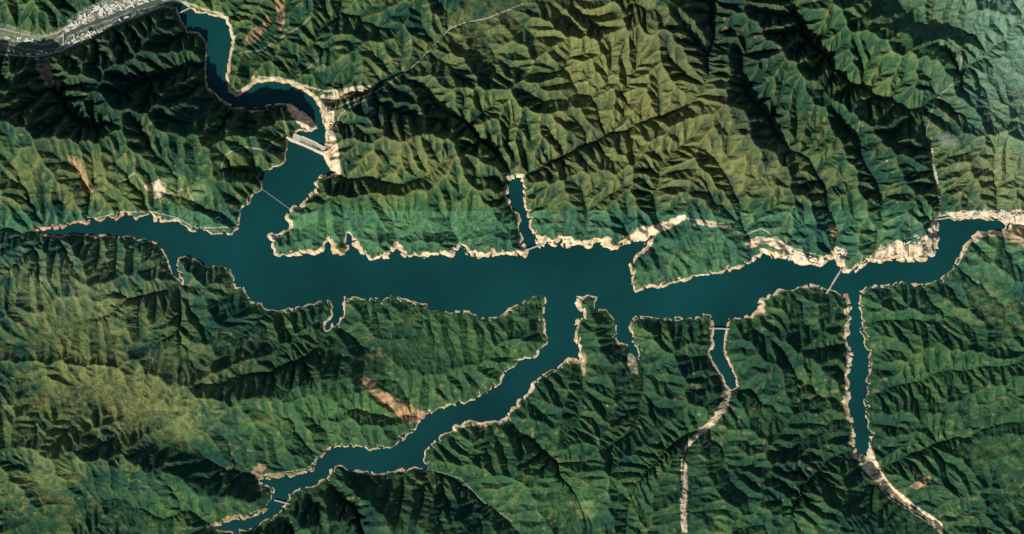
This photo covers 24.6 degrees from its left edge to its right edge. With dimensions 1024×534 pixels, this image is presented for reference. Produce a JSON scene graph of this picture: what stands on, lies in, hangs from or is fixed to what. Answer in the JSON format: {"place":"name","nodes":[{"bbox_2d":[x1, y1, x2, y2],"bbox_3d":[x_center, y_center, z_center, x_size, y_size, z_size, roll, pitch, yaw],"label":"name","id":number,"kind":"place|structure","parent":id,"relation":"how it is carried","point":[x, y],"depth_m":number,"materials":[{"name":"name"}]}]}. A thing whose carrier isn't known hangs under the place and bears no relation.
{"place":"outdoors","nodes":[
{"label":"outdoors","id":0,"kind":"place"},
{"bbox_2d":[0,0,173,49],"bbox_3d":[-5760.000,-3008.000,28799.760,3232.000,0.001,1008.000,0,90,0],"label":"river water","id":1,"kind":"structure","parent":0,"point":[55,45],"depth_m":28799.76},
{"bbox_2d":[0,0,1023,533],"bbox_3d":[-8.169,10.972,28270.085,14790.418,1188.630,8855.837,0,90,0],"label":"mountain terrain","id":2,"kind":"structure","parent":0,"point":[142,390],"depth_m":28603.89,"materials":[{"name":"green plant"}]},
{"bbox_2d":[37,2,1009,533],"bbox_3d":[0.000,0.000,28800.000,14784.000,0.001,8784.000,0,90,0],"label":"reservoir water","id":3,"kind":"structure","parent":0,"point":[559,278],"depth_m":28800.00,"materials":[{"name":"teal liquid"}]},
{"bbox_2d":[286,133,325,155],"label":"concrete gravity dam","id":4,"kind":"structure","parent":3,"relation":"in","point":[297,138],"depth_m":28775.03,"materials":[{"name":"concrete"}]},
{"bbox_2d":[934,215,967,220],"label":"road bridge","id":5,"kind":"structure","parent":3,"relation":"in","point":[949,217],"depth_m":28777.85,"materials":[{"name":"concrete"}]},
{"bbox_2d":[826,269,841,293],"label":"suspension bridge","id":6,"kind":"structure","parent":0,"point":[833,281],"depth_m":28775.85,"materials":[{"name":"concrete"}]}
]}

